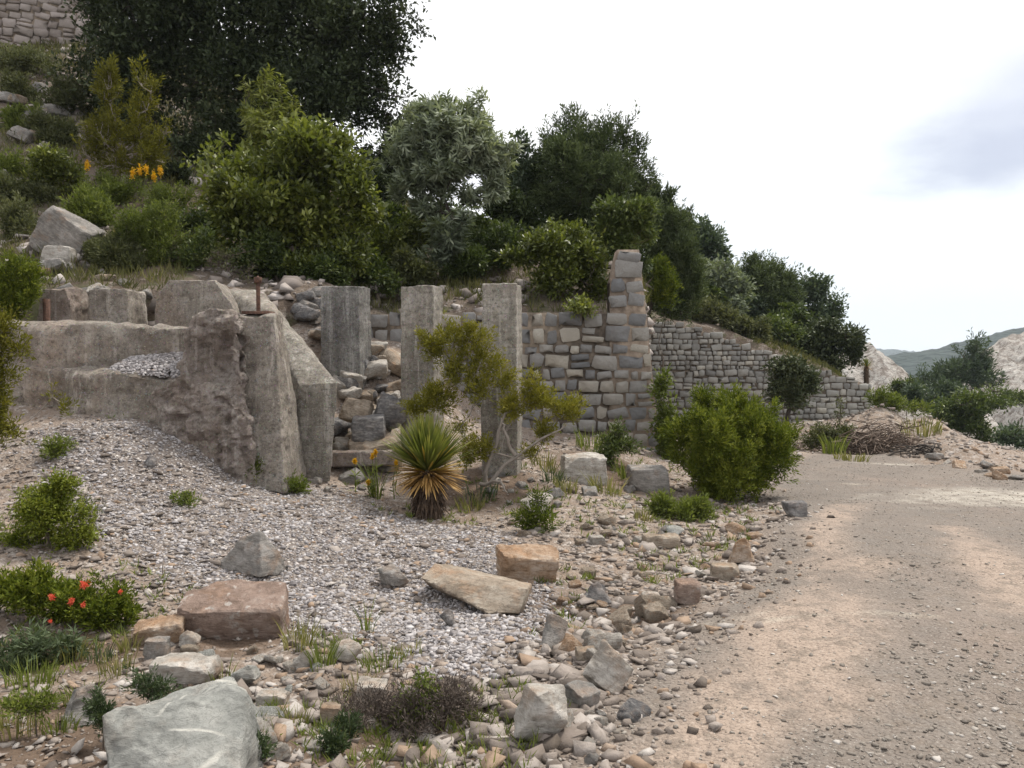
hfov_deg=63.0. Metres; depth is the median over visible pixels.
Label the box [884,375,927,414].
valley bush
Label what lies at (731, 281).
oak tree
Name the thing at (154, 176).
yellow flower
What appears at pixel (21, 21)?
stone wall
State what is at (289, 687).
rock
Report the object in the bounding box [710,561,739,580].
rock
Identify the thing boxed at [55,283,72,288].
rock
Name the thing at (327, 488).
rock
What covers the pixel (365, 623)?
grass tuft
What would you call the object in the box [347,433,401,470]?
rock
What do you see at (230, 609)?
stone slab
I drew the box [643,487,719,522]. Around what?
weed clump
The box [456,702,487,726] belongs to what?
grass tuft
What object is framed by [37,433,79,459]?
tuft
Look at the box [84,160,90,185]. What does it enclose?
yellow flower
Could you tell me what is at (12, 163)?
hillside shrub
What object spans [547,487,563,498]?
rock
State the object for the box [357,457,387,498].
grass tuft
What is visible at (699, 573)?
rock
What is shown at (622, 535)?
rock
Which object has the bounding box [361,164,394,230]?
hillside bush
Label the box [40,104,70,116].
rock
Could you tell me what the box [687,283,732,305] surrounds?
bush
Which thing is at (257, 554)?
rock
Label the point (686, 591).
rock
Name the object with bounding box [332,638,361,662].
rock
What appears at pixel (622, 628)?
rock
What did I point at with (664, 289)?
juniper sapling
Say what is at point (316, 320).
rock
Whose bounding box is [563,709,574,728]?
rock
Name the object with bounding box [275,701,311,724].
grass tuft
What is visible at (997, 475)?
rock
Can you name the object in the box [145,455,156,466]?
rock
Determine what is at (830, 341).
oak tree
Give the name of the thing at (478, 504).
grass tuft
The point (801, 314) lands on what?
hillside bush
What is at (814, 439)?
scrub bush
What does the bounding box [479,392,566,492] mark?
dead branch
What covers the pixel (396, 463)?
yellow flower
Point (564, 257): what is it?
leafy bush
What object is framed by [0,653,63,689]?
grass tuft
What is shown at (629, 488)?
rock
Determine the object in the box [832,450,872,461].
grass tuft
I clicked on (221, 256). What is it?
dry bush
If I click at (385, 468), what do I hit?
rock
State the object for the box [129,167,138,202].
yellow flower
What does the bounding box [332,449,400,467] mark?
concrete beam
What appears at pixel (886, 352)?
hills
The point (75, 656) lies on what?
grass tuft
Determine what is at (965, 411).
leafy bush
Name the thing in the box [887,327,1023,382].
hills
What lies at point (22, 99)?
rock
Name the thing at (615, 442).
shrub
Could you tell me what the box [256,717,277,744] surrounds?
rock
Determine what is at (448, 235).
silver shrub
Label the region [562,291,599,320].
wall plant
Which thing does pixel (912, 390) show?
shrub
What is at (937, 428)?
grass tuft
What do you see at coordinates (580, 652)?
rock
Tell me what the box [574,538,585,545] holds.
rock
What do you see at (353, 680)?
grass tuft
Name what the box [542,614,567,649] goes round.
rock
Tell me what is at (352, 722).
needle tuft
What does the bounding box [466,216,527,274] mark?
bush
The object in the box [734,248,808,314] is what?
juniper tree
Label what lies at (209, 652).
rock
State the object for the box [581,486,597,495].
rock
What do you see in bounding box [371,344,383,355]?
rock
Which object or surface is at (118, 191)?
hillside shrub
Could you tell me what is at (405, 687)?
rock
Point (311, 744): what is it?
rock
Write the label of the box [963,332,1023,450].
hill
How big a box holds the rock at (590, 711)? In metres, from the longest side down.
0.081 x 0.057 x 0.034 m
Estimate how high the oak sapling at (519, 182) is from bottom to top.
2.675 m
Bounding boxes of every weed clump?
[643,362,683,460]
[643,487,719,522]
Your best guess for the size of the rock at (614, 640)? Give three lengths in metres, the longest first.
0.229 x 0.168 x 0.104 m
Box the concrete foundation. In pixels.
[0,276,306,493]
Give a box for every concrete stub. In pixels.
[37,287,88,320]
[88,288,147,324]
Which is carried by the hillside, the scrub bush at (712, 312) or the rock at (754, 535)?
the scrub bush at (712, 312)
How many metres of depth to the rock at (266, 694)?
3.91 m
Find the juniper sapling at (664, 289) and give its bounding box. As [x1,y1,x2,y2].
[645,250,685,310]
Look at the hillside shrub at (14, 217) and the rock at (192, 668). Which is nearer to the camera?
the rock at (192, 668)
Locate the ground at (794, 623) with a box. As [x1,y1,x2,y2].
[0,321,1023,767]
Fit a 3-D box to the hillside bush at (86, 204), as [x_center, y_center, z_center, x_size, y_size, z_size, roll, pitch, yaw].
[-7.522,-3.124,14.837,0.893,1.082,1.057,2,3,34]
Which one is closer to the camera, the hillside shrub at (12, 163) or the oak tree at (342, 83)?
the hillside shrub at (12, 163)
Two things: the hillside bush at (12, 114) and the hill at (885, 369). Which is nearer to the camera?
the hillside bush at (12, 114)
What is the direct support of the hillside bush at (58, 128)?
on the hillside
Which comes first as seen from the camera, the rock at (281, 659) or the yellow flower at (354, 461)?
the rock at (281, 659)
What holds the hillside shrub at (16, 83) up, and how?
on the hillside
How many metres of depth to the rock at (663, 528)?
8.46 m
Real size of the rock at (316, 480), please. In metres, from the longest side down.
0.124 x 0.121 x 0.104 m
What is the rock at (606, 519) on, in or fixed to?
on the ground at (794, 623)
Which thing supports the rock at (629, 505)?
on the ground at (794, 623)
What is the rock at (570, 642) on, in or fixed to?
on the ground at (794, 623)
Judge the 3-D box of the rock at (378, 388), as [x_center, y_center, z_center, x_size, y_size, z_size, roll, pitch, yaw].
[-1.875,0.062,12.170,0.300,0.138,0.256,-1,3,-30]
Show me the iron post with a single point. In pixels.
(46, 311)
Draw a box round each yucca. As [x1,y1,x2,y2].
[376,411,481,520]
[859,357,872,383]
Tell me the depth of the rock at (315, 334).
12.26 m
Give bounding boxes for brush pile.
[792,439,854,453]
[819,416,925,454]
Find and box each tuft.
[0,645,46,674]
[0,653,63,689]
[0,684,66,736]
[0,689,53,740]
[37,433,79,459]
[38,712,81,735]
[50,635,93,665]
[58,673,108,707]
[72,632,116,664]
[80,685,117,749]
[94,639,138,679]
[110,627,143,652]
[120,659,186,703]
[168,489,201,507]
[207,651,240,680]
[244,456,264,483]
[256,728,280,762]
[272,614,322,652]
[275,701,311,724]
[282,469,311,494]
[296,630,346,671]
[315,720,350,759]
[332,708,364,738]
[338,669,380,694]
[350,598,384,631]
[351,641,408,673]
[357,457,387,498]
[387,637,422,656]
[454,489,486,512]
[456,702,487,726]
[461,476,497,503]
[528,447,559,472]
[538,463,569,485]
[553,475,579,493]
[574,427,605,451]
[578,469,628,496]
[612,458,649,480]
[632,506,654,523]
[816,430,850,454]
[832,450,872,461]
[896,413,946,437]
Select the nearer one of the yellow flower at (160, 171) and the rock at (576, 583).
the rock at (576, 583)
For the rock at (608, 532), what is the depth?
8.17 m
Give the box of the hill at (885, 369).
[839,342,1017,449]
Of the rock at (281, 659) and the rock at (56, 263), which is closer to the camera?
the rock at (281, 659)
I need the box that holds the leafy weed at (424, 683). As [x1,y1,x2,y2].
[384,665,449,730]
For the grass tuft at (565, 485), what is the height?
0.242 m
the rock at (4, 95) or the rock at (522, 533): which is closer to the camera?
the rock at (522, 533)
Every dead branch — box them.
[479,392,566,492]
[887,442,941,457]
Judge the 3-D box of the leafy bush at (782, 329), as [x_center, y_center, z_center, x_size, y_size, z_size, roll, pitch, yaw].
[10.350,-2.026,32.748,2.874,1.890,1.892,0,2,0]
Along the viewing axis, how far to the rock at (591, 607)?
5.94 m
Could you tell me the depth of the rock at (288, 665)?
4.52 m
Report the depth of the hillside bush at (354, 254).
14.24 m
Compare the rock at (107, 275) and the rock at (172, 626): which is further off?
the rock at (107, 275)
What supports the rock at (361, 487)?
on the ground at (794, 623)
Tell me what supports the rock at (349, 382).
on the ground at (794, 623)
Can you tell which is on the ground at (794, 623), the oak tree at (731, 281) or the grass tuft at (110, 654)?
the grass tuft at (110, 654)
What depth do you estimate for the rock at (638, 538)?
8.12 m
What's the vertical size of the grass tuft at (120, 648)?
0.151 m
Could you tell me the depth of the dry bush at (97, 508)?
6.57 m
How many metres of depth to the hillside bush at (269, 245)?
14.04 m
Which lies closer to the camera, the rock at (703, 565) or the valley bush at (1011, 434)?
the rock at (703, 565)
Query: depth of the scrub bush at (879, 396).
24.87 m
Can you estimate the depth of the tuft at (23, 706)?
3.63 m
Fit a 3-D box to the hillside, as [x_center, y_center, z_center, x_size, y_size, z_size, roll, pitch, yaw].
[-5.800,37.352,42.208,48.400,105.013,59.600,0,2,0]
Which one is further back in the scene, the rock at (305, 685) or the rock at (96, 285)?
the rock at (96, 285)
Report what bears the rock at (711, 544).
on the ground at (794, 623)
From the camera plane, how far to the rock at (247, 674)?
4.31 m
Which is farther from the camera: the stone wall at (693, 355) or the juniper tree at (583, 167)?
the stone wall at (693, 355)
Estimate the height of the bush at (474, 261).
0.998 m
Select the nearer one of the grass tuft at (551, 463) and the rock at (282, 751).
the rock at (282, 751)
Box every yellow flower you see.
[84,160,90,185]
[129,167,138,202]
[136,163,143,203]
[142,164,149,209]
[151,172,156,208]
[157,165,164,207]
[347,458,362,492]
[362,479,375,497]
[365,453,377,497]
[368,449,382,498]
[389,459,400,498]
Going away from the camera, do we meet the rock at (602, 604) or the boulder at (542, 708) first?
the boulder at (542, 708)
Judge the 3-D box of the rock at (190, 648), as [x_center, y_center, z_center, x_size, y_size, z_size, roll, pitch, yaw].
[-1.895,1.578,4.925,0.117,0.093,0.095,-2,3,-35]
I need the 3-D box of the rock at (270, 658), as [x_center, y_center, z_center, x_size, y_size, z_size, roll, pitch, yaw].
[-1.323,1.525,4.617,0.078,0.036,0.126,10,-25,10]
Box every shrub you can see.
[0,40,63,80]
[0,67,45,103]
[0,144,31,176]
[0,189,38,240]
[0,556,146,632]
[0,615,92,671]
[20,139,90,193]
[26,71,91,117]
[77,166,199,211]
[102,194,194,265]
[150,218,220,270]
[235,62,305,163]
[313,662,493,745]
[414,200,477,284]
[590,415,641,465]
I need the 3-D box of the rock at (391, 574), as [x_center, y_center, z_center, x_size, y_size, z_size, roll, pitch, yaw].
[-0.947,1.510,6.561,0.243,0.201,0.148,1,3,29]
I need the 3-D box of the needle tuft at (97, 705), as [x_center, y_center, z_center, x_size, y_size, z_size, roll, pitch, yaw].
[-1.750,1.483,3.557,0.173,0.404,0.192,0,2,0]
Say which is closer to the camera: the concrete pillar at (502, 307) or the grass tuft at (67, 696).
the grass tuft at (67, 696)
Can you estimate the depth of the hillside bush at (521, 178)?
21.64 m
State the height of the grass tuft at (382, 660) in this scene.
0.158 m
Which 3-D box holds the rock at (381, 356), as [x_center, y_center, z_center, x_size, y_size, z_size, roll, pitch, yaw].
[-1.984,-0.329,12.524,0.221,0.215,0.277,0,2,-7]
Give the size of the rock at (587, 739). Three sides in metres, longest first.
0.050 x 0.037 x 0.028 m
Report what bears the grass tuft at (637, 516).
on the ground at (794, 623)
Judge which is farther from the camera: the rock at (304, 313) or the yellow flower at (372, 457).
the rock at (304, 313)
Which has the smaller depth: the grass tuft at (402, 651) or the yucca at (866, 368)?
the grass tuft at (402, 651)
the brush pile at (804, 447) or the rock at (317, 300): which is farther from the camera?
the brush pile at (804, 447)
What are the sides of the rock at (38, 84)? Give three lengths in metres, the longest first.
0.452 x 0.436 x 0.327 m
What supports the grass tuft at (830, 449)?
on the ground at (794, 623)
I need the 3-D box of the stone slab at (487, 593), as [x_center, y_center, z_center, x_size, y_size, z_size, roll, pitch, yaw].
[-0.292,1.557,6.238,1.159,0.366,0.613,2,3,39]
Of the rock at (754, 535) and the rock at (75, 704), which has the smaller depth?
the rock at (75, 704)
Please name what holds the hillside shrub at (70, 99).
on the hillside
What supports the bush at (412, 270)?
on the hillside
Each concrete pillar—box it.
[320,286,371,389]
[400,285,443,448]
[481,283,522,475]
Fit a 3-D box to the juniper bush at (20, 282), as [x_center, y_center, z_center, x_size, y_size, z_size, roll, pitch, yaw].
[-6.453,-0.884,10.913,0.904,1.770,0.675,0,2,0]
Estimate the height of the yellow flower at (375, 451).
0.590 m
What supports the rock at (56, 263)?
on the hillside
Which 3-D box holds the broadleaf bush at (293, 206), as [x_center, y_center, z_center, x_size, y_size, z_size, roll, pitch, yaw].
[-3.975,-3.311,14.532,3.432,3.072,2.489,1,3,28]
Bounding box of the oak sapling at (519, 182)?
[502,125,544,194]
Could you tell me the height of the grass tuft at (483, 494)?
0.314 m
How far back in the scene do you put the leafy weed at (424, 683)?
3.80 m
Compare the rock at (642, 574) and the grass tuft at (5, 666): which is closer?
the grass tuft at (5, 666)
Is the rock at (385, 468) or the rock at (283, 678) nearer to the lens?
the rock at (283, 678)
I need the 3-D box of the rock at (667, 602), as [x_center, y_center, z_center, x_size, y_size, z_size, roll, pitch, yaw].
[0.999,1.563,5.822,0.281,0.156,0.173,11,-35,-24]
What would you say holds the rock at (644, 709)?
on the ground at (794, 623)
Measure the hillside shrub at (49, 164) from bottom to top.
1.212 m
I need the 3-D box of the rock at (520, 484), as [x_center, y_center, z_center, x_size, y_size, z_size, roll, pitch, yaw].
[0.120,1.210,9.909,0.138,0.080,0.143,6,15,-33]
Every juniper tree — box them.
[0,303,79,449]
[69,51,172,183]
[397,310,590,482]
[517,100,663,248]
[642,195,714,325]
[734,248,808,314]
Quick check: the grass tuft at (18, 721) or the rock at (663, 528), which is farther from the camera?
the rock at (663, 528)
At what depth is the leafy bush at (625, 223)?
15.49 m
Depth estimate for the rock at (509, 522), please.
8.54 m
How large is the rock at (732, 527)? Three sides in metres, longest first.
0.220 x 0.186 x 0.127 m
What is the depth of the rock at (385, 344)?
12.51 m
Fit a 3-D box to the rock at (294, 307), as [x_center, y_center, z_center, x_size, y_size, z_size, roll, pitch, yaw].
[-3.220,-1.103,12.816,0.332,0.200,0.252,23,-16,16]
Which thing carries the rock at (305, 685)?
on the ground at (794, 623)
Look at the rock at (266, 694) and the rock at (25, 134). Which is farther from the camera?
the rock at (25, 134)
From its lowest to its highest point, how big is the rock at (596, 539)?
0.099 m
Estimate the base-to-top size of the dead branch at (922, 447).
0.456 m
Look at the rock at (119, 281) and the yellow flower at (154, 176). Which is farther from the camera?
the yellow flower at (154, 176)
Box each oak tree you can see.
[32,0,435,184]
[688,212,737,267]
[695,252,762,315]
[759,349,823,424]
[793,312,872,373]
[796,265,850,322]
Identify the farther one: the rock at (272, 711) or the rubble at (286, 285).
the rubble at (286, 285)
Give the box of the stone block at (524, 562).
[495,544,559,582]
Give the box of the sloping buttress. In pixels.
[229,289,336,481]
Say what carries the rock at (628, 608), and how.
on the ground at (794, 623)
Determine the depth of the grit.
4.00 m
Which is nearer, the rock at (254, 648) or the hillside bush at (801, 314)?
the rock at (254, 648)
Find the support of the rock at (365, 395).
on the ground at (794, 623)
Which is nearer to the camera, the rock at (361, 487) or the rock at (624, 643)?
the rock at (624, 643)
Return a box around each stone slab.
[177,579,290,640]
[422,564,531,613]
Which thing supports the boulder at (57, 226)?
on the hillside
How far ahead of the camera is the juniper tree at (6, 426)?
7.81 m
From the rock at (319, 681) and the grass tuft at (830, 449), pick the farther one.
the grass tuft at (830, 449)
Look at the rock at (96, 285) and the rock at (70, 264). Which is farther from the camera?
the rock at (70, 264)
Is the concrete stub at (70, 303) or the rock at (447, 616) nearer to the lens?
the rock at (447, 616)
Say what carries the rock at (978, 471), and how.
on the ground at (794, 623)
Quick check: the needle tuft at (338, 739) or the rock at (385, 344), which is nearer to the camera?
the needle tuft at (338, 739)
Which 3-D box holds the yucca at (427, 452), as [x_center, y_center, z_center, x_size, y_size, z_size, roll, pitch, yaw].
[-0.898,0.945,8.956,1.186,1.336,1.125,0,2,0]
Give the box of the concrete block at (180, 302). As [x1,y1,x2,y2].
[155,280,239,326]
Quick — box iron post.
[42,299,50,320]
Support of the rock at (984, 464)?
on the ground at (794, 623)
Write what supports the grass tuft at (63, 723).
on the ground at (794, 623)
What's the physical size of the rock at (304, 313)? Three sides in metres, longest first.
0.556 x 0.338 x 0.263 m
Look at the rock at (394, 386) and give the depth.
12.08 m
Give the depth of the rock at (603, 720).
3.59 m
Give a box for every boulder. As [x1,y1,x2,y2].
[29,205,104,254]
[102,676,262,767]
[374,391,406,428]
[514,683,567,740]
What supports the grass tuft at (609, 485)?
on the ground at (794, 623)
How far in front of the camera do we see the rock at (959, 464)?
14.44 m
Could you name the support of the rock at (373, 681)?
on the ground at (794, 623)
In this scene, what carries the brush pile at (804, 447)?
on the ground at (794, 623)
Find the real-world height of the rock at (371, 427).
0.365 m
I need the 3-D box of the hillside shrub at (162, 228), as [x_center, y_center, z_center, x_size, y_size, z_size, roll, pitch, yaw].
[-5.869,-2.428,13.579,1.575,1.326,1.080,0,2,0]
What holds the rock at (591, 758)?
on the ground at (794, 623)
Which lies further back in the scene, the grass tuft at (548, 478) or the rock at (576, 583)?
the grass tuft at (548, 478)
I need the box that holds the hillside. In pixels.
[0,44,837,375]
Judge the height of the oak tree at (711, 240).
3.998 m
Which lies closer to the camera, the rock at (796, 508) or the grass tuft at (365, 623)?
the grass tuft at (365, 623)
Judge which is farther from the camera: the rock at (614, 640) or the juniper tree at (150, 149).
the juniper tree at (150, 149)
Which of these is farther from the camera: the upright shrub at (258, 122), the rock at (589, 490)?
the upright shrub at (258, 122)
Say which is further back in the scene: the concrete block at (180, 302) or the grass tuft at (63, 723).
the concrete block at (180, 302)
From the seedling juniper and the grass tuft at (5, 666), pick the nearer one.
the grass tuft at (5, 666)
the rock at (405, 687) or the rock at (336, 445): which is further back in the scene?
the rock at (336, 445)
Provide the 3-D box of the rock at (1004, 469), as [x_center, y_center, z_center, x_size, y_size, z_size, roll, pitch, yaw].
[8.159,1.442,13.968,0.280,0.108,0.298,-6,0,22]
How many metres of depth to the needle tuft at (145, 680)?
3.66 m
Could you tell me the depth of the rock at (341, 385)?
11.72 m
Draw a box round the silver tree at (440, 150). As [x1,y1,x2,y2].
[373,85,526,259]
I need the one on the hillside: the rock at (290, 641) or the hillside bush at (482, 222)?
the hillside bush at (482, 222)
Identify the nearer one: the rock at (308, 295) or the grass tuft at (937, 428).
the rock at (308, 295)
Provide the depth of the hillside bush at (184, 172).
17.06 m
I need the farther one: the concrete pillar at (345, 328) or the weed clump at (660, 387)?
the weed clump at (660, 387)
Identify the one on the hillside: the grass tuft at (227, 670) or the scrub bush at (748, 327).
the scrub bush at (748, 327)
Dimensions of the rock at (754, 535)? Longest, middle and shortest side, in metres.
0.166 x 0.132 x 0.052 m
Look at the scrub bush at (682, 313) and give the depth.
30.73 m
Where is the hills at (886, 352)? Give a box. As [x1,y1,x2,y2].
[877,349,914,355]
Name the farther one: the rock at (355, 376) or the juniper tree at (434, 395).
the rock at (355, 376)
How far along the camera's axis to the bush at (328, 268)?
13.90 m
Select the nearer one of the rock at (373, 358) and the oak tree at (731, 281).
the rock at (373, 358)
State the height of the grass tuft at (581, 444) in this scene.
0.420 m
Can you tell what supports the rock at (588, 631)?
on the ground at (794, 623)
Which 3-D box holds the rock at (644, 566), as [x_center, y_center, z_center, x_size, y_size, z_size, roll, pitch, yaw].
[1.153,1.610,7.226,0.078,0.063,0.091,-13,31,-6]
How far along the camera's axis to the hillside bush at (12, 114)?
19.04 m
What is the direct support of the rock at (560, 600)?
on the ground at (794, 623)
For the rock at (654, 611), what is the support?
on the ground at (794, 623)
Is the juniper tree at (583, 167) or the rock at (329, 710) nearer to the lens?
the rock at (329, 710)
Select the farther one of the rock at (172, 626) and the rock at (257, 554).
the rock at (257, 554)
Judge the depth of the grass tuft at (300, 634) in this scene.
4.80 m
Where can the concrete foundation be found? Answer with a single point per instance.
(225, 399)
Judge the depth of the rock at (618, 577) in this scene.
6.65 m
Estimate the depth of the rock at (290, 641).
4.83 m
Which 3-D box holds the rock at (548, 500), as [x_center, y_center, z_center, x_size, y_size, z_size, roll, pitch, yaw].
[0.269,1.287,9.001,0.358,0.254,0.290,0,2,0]
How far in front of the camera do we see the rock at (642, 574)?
7.01 m
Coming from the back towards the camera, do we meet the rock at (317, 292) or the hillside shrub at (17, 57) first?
the hillside shrub at (17, 57)
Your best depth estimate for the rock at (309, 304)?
12.82 m
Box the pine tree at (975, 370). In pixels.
[907,328,1008,395]
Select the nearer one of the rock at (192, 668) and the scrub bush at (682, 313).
the rock at (192, 668)
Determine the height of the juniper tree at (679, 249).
3.900 m
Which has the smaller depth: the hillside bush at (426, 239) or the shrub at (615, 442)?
the shrub at (615, 442)
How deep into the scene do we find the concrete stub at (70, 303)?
11.29 m
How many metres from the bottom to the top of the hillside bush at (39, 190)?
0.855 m
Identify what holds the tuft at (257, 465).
on the ground at (794, 623)
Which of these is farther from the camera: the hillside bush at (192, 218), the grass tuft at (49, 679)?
the hillside bush at (192, 218)
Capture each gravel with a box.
[0,323,937,767]
[0,352,582,683]
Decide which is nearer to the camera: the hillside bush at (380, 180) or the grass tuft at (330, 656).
the grass tuft at (330, 656)
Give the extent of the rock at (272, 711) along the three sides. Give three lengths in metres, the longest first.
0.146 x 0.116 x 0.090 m
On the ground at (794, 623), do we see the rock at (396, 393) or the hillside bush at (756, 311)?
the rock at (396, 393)
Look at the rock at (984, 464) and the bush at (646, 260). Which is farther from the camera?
the bush at (646, 260)
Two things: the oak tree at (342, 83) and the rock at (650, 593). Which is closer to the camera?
the rock at (650, 593)
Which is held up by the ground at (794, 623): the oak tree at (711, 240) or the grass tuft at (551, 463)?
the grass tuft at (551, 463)
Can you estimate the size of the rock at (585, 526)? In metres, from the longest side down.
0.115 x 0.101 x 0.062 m
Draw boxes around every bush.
[0,101,43,130]
[0,168,61,205]
[0,248,51,320]
[0,465,105,558]
[9,106,81,146]
[56,179,126,227]
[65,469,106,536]
[80,227,152,273]
[156,155,197,186]
[175,200,221,240]
[179,110,393,260]
[196,243,264,285]
[223,222,300,279]
[274,232,378,277]
[292,247,355,285]
[350,233,405,305]
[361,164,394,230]
[365,210,438,264]
[372,113,409,207]
[373,198,418,232]
[386,244,440,286]
[420,199,472,243]
[436,238,495,283]
[462,211,521,249]
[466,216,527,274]
[482,184,555,241]
[490,152,533,202]
[492,214,614,302]
[591,188,663,260]
[605,232,655,272]
[636,174,700,400]
[656,378,804,504]
[663,298,693,321]
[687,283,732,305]
[687,292,747,331]
[719,312,772,341]
[739,270,767,320]
[760,300,820,344]
[763,309,809,351]
[799,394,857,451]
[863,383,935,417]
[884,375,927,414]
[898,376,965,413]
[923,379,1020,444]
[988,417,1023,450]
[999,385,1023,420]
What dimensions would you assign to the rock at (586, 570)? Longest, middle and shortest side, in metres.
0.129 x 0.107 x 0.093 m
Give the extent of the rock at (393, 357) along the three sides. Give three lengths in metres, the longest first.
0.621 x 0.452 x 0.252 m
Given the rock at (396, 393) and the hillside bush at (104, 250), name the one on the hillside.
the hillside bush at (104, 250)
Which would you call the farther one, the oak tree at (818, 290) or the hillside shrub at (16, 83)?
the oak tree at (818, 290)
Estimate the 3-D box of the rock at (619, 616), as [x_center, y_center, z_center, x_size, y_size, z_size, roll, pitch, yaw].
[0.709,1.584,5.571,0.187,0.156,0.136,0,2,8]
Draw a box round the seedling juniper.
[505,482,563,533]
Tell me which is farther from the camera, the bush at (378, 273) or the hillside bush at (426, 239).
the hillside bush at (426, 239)
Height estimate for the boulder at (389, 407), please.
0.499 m
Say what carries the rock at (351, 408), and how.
on the rock at (371, 427)
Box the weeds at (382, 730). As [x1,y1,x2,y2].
[0,330,781,767]
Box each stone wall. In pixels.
[0,0,100,45]
[371,250,658,451]
[649,321,870,422]
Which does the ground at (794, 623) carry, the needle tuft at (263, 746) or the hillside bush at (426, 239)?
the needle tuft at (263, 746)
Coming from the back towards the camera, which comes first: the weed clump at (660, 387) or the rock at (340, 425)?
the weed clump at (660, 387)
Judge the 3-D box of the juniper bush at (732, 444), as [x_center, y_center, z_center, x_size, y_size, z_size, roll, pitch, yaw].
[2.970,0.787,11.136,1.814,1.736,1.642,-2,3,-35]
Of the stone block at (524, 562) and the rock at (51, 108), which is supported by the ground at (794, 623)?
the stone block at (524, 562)
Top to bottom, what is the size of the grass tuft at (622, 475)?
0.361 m
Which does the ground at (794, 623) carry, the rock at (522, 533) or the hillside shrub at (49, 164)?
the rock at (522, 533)
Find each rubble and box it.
[0,44,655,354]
[788,404,1023,470]
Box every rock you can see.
[0,91,18,103]
[1,94,27,103]
[6,125,33,143]
[29,82,48,94]
[37,258,67,272]
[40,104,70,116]
[40,245,77,263]
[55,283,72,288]
[62,683,113,725]
[66,262,76,270]
[79,260,88,267]
[86,283,102,295]
[93,274,115,279]
[118,278,126,285]
[133,614,184,645]
[142,289,152,298]
[143,636,170,659]
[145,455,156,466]
[149,652,223,684]
[179,630,200,646]
[180,644,200,652]
[198,649,215,655]
[219,531,287,576]
[229,665,260,683]
[246,644,258,654]
[251,654,264,663]
[255,687,289,705]
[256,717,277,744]
[258,706,284,717]
[262,711,272,721]
[263,655,278,663]
[268,742,291,760]
[272,656,283,664]
[280,676,292,680]
[283,659,295,672]
[285,684,292,692]
[286,634,305,646]
[291,303,310,321]
[293,649,314,668]
[294,306,319,320]
[295,745,304,752]
[296,291,315,302]
[299,299,318,308]
[301,682,312,688]
[302,738,322,752]
[308,329,320,339]
[309,316,320,323]
[309,662,322,671]
[311,286,321,297]
[311,297,320,309]
[311,477,322,483]
[313,676,330,689]
[320,702,340,725]
[323,486,331,491]
[332,442,343,450]
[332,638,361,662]
[333,375,346,390]
[334,417,350,435]
[334,437,348,449]
[337,377,358,387]
[337,386,361,398]
[338,398,373,422]
[339,370,362,387]
[341,468,364,484]
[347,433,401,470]
[351,414,385,441]
[356,676,387,702]
[357,390,377,399]
[357,483,365,489]
[360,391,372,402]
[364,359,387,378]
[370,355,378,361]
[371,341,387,348]
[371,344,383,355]
[374,384,387,392]
[376,355,385,358]
[376,390,399,401]
[378,348,400,376]
[378,466,399,472]
[378,562,408,586]
[384,379,400,391]
[398,685,415,700]
[439,609,454,625]
[484,487,496,493]
[507,518,515,524]
[515,481,528,489]
[518,530,530,536]
[520,492,552,512]
[534,527,544,533]
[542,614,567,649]
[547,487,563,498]
[553,501,561,507]
[555,596,570,604]
[558,633,582,651]
[560,452,607,485]
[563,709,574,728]
[564,680,600,707]
[568,579,581,587]
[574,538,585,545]
[575,645,593,660]
[579,566,596,578]
[580,523,591,528]
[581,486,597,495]
[581,628,602,638]
[582,639,633,694]
[584,582,611,604]
[584,632,621,649]
[584,709,594,714]
[584,736,596,744]
[584,753,598,764]
[585,604,598,609]
[585,648,596,658]
[588,535,605,544]
[594,716,607,725]
[595,710,606,716]
[596,600,607,607]
[597,512,615,525]
[600,529,611,537]
[608,608,631,626]
[613,575,622,581]
[616,623,634,632]
[617,605,632,617]
[617,698,650,716]
[617,708,640,722]
[618,532,626,537]
[622,639,626,646]
[623,503,631,508]
[624,485,635,492]
[626,464,669,494]
[632,535,641,542]
[632,570,652,577]
[634,595,676,617]
[640,565,649,570]
[640,601,668,622]
[641,591,659,595]
[642,533,680,548]
[658,525,667,531]
[666,525,684,534]
[673,578,700,604]
[695,570,707,576]
[699,563,709,569]
[702,542,720,548]
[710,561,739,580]
[724,521,745,533]
[727,538,753,563]
[744,531,762,538]
[781,500,807,516]
[924,453,943,459]
[952,459,966,468]
[974,469,982,472]
[980,460,992,468]
[990,466,1010,473]
[992,470,1007,479]
[1008,475,1023,479]
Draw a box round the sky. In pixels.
[104,0,1023,351]
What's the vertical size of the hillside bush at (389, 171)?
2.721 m
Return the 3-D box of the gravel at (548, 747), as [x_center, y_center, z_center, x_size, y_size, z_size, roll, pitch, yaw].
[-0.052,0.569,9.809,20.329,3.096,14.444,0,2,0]
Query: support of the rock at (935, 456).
on the ground at (794, 623)
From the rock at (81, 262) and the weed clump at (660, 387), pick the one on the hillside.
the rock at (81, 262)
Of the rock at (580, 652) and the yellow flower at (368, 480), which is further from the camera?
the yellow flower at (368, 480)
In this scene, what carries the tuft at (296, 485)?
on the ground at (794, 623)
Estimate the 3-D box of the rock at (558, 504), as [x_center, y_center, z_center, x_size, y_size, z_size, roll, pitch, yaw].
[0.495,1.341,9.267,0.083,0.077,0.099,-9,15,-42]
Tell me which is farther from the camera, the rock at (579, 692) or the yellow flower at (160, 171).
the yellow flower at (160, 171)
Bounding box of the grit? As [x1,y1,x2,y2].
[558,455,1023,767]
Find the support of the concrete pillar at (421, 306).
on the ground at (794, 623)
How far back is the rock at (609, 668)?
4.00 m
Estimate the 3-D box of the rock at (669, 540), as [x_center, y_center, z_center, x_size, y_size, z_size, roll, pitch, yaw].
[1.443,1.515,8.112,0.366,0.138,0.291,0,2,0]

